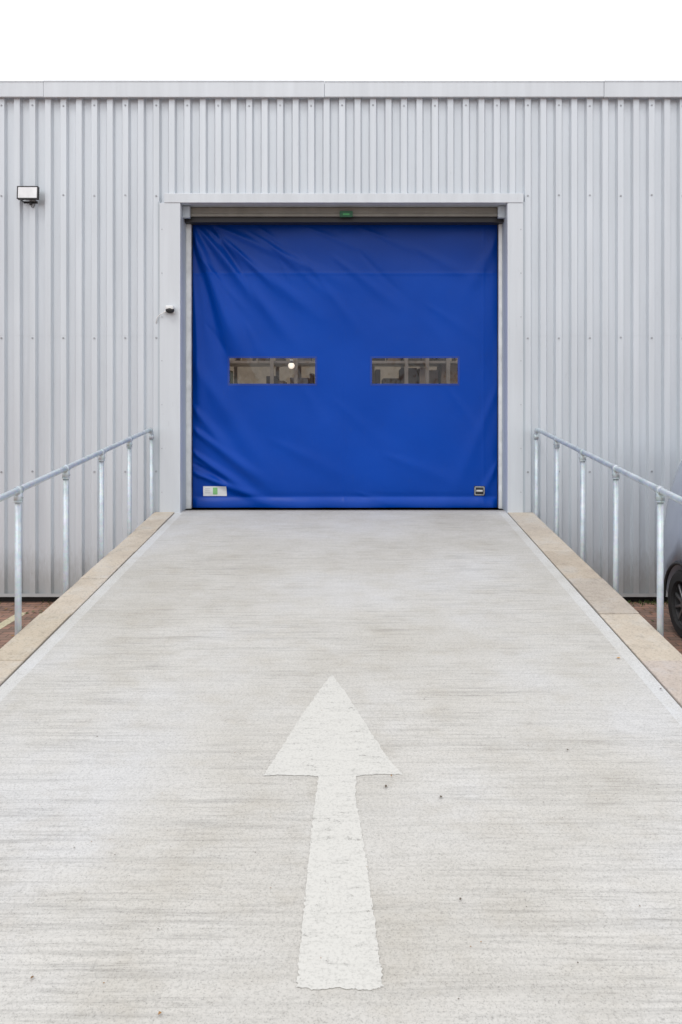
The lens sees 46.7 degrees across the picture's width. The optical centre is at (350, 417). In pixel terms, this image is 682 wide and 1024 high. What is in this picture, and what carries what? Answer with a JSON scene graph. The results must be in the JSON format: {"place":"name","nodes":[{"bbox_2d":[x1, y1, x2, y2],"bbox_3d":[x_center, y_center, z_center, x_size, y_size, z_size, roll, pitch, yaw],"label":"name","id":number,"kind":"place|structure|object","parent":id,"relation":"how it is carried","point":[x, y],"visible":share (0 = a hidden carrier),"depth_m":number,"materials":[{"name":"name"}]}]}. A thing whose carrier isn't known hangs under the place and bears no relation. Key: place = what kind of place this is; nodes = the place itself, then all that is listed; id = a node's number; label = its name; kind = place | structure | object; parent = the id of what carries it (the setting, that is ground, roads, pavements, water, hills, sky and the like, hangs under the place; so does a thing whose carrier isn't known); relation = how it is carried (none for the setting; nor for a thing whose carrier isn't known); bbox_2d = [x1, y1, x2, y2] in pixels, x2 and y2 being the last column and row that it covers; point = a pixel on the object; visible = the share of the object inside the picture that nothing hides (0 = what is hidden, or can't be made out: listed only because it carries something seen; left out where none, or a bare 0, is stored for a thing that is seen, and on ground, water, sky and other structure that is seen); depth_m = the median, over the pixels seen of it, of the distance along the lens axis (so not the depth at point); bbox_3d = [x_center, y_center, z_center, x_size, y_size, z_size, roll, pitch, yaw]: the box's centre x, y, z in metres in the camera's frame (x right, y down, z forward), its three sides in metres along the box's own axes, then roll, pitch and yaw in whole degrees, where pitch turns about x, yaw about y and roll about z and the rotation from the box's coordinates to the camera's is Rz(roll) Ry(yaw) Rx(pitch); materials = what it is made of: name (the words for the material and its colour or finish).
{"place":"outdoors","nodes":[
{"label":"outdoors","id":0,"kind":"place"},
{"bbox_2d":[0,104,652,472],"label":"cladding screws","id":1,"kind":"object","parent":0,"point":[311,106],"visible":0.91,"depth_m":9.95,"materials":[{"name":"grey metal"}]},
{"bbox_2d":[507,98,681,335],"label":"cladding","id":2,"kind":"structure","parent":1,"relation":"attached to","point":[604,259],"depth_m":9.98,"materials":[{"name":"silver metal"}]},
{"bbox_2d":[0,602,681,653],"bbox_3d":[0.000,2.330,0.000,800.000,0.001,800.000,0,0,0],"label":"ground","id":3,"kind":"structure","parent":0,"point":[672,637],"depth_m":9.27,"materials":[{"name":"brown soil"}]},
{"bbox_2d":[0,612,25,628],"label":"parking line","id":4,"kind":"object","parent":3,"relation":"on","point":[9,620],"visible":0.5,"depth_m":9.05,"materials":[{"name":"paint"}]},
{"bbox_2d":[0,428,153,634],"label":"handrail","id":5,"kind":"object","parent":3,"relation":"on","point":[19,490],"visible":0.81,"depth_m":6.90,"materials":[{"name":"silver metal"}]},
{"bbox_2d":[1,523,666,1014],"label":"fallen leaves","id":6,"kind":"object","parent":3,"relation":"on","point":[391,775],"visible":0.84,"depth_m":5.40,"materials":[{"name":"brown plant"}]},
{"bbox_2d":[0,594,667,601],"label":"base flashing and plinth","id":7,"kind":"object","parent":3,"relation":"on","point":[55,597],"depth_m":10.03,"materials":[{"name":"black metal"}]},
{"bbox_2d":[525,336,681,593],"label":"cladding","id":8,"kind":"structure","parent":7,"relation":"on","point":[616,400],"depth_m":9.98,"materials":[{"name":"silver metal"}]},
{"bbox_2d":[0,507,681,1023],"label":"concrete ramp","id":9,"kind":"structure","parent":3,"relation":"on","point":[160,673],"depth_m":3.92,"materials":[{"name":"grey concrete"}]},
{"bbox_2d":[263,675,401,989],"bbox_3d":[-0.089,1.794,3.896,0.698,0.251,2.492,0,0,0],"label":"painted arrow","id":10,"kind":"object","parent":9,"relation":"on","point":[340,925],"visible":1,"depth_m":3.41,"materials":[{"name":"white paint"}]},
{"bbox_2d":[183,358,504,510],"bbox_3d":[0.000,-0.800,15.060,16.200,6.260,10.080,0,0,0],"label":"interior room","id":11,"kind":"object","parent":3,"relation":"on","point":[252,375],"visible":0.02,"depth_m":20.00,"materials":[{"name":"concrete"}]},
{"bbox_2d":[288,358,294,368],"bbox_3d":[-0.933,-2.349,12.400,0.104,3.162,0.104,0,0,0],"label":"pendant lamp","id":12,"kind":"object","parent":11,"relation":"hanging from","point":[291,365],"visible":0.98,"depth_m":12.37,"materials":[{"name":"white glass"}]},
{"bbox_2d":[230,358,457,383],"bbox_3d":[0.150,-0.544,13.735,7.100,3.452,1.070,0,0,0],"label":"storage rack","id":13,"kind":"object","parent":11,"relation":"on","point":[446,372],"visible":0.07,"depth_m":13.45,"materials":[{"name":"grey metal"}]},
{"bbox_2d":[182,205,505,510],"bbox_3d":[-0.087,-0.760,10.341,4.267,4.085,0.619,0,0,0],"label":"door reveal","id":14,"kind":"object","parent":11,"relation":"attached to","point":[184,365],"depth_m":10.11,"materials":[{"name":"grey metal"}]},
{"bbox_2d":[156,306,174,323],"bbox_3d":[-2.333,-1.289,9.885,0.271,0.218,0.113,0,0,11],"label":"security camera","id":15,"kind":"object","parent":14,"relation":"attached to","point":[170,309],"visible":1,"depth_m":9.83,"materials":[{"name":"white plastic"}]},
{"bbox_2d":[186,224,501,508],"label":"side guides","id":16,"kind":"object","parent":14,"relation":"attached to","point":[189,366],"visible":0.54,"depth_m":10.27,"materials":[{"name":"metal"}]},
{"bbox_2d":[183,206,504,224],"bbox_3d":[-0.087,-2.609,10.210,4.105,0.183,0.300,0,0,0],"label":"roller housing","id":17,"kind":"object","parent":14,"relation":"attached to","point":[331,215],"visible":0.99,"depth_m":10.13,"materials":[{"name":"grey metal"}]},
{"bbox_2d":[340,211,352,216],"bbox_3d":[-0.058,-2.606,10.102,0.167,0.075,0.030,0,0,0],"label":"radar sensor","id":18,"kind":"object","parent":17,"relation":"attached to","point":[346,213],"visible":1,"depth_m":10.09,"materials":[{"name":"green plastic"}]},
{"bbox_2d":[42,599,667,605],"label":"weeds","id":19,"kind":"object","parent":3,"relation":"on","point":[645,601],"visible":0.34,"depth_m":9.93,"materials":[{"name":"green plant"}]},
{"bbox_2d":[534,428,681,636],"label":"handrail","id":20,"kind":"object","parent":3,"relation":"on","point":[661,492],"visible":0.74,"depth_m":6.89,"materials":[{"name":"silver metal"}]},
{"bbox_2d":[664,461,681,637],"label":"parked van","id":21,"kind":"object","parent":3,"relation":"on","point":[673,553],"visible":0.95,"depth_m":8.58,"materials":[{"name":"paint"}]},
{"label":"shell walls and roof","id":22,"kind":"object","parent":3,"relation":"on","visible":0},
{"bbox_2d":[0,336,157,593],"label":"cladding","id":23,"kind":"structure","parent":22,"relation":"attached to","point":[66,400],"depth_m":9.98,"materials":[{"name":"silver metal"}]},
{"bbox_2d":[0,98,180,335],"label":"cladding","id":24,"kind":"structure","parent":22,"relation":"attached to","point":[78,258],"depth_m":9.98,"materials":[{"name":"silver metal"}]},
{"bbox_2d":[17,186,38,207],"bbox_3d":[-4.029,-2.767,9.895,0.264,0.250,0.118,0,0,0],"label":"floodlight","id":25,"kind":"object","parent":24,"relation":"attached to","point":[27,192],"visible":1,"depth_m":9.85,"materials":[{"name":"white plastic"}]},
{"bbox_2d":[0,80,681,97],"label":"roof coping","id":26,"kind":"object","parent":22,"relation":"on","point":[317,89],"visible":0.95,"depth_m":9.90,"materials":[{"name":"silver metal"}]},
{"bbox_2d":[0,0,681,83],"label":"sky","id":27,"kind":"structure","parent":0,"point":[326,40],"materials":[{"name":"white"}]},
{"bbox_2d":[158,193,524,512],"bbox_3d":[-0.117,-0.269,9.972,4.624,5.098,0.116,0,0,0],"label":"door surround flashing","id":28,"kind":"object","parent":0,"point":[170,359],"depth_m":9.92,"materials":[{"name":"grey metal"}]},
{"bbox_2d":[181,96,506,192],"bbox_3d":[-0.087,-3.381,9.975,4.127,1.337,0.050,0,0,0],"label":"cladding over door","id":29,"kind":"structure","parent":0,"point":[350,145],"depth_m":9.98,"materials":[{"name":"grey metal"}]},
{"bbox_2d":[193,225,496,507],"bbox_3d":[-0.077,-0.710,10.379,4.057,3.772,0.121,0,0,0],"label":"curtain","id":30,"kind":"object","parent":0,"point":[343,303],"visible":0.98,"depth_m":10.40,"materials":[{"name":"blue plastic"}]},
{"bbox_2d":[203,486,226,495],"bbox_3d":[-1.788,0.963,10.381,0.309,0.129,0.046,0,0,0],"label":"safety label","id":31,"kind":"object","parent":30,"relation":"attached to","point":[221,490],"visible":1,"depth_m":10.40,"materials":[{"name":"white plastic"}]},
{"bbox_2d":[228,356,316,385],"bbox_3d":[-1.031,-0.619,10.382,1.169,0.387,0.045,0,0,0],"label":"panel weld","id":32,"kind":"object","parent":30,"relation":"attached to","point":[272,357],"visible":1,"depth_m":10.39,"materials":[{"name":"blue plastic"}]},
{"bbox_2d":[228,358,459,383],"bbox_3d":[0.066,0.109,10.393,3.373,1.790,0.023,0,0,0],"label":"window frame","id":33,"kind":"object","parent":30,"relation":"attached to","point":[370,370],"depth_m":10.40,"materials":[{"name":"blue plastic"}]},
{"bbox_2d":[370,356,458,385],"bbox_3d":[0.842,-0.619,10.392,1.169,0.387,0.010,0,0,0],"label":"panel weld","id":34,"kind":"object","parent":30,"relation":"attached to","point":[414,357],"visible":1,"depth_m":10.39,"materials":[{"name":"plastic"}]},
{"bbox_2d":[474,486,484,495],"bbox_3d":[1.691,0.958,10.386,0.142,0.129,0.015,0,0,2],"label":"maker plate","id":35,"kind":"object","parent":30,"relation":"attached to","point":[480,488],"visible":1,"depth_m":10.39,"materials":[{"name":"black plastic"}]}
]}

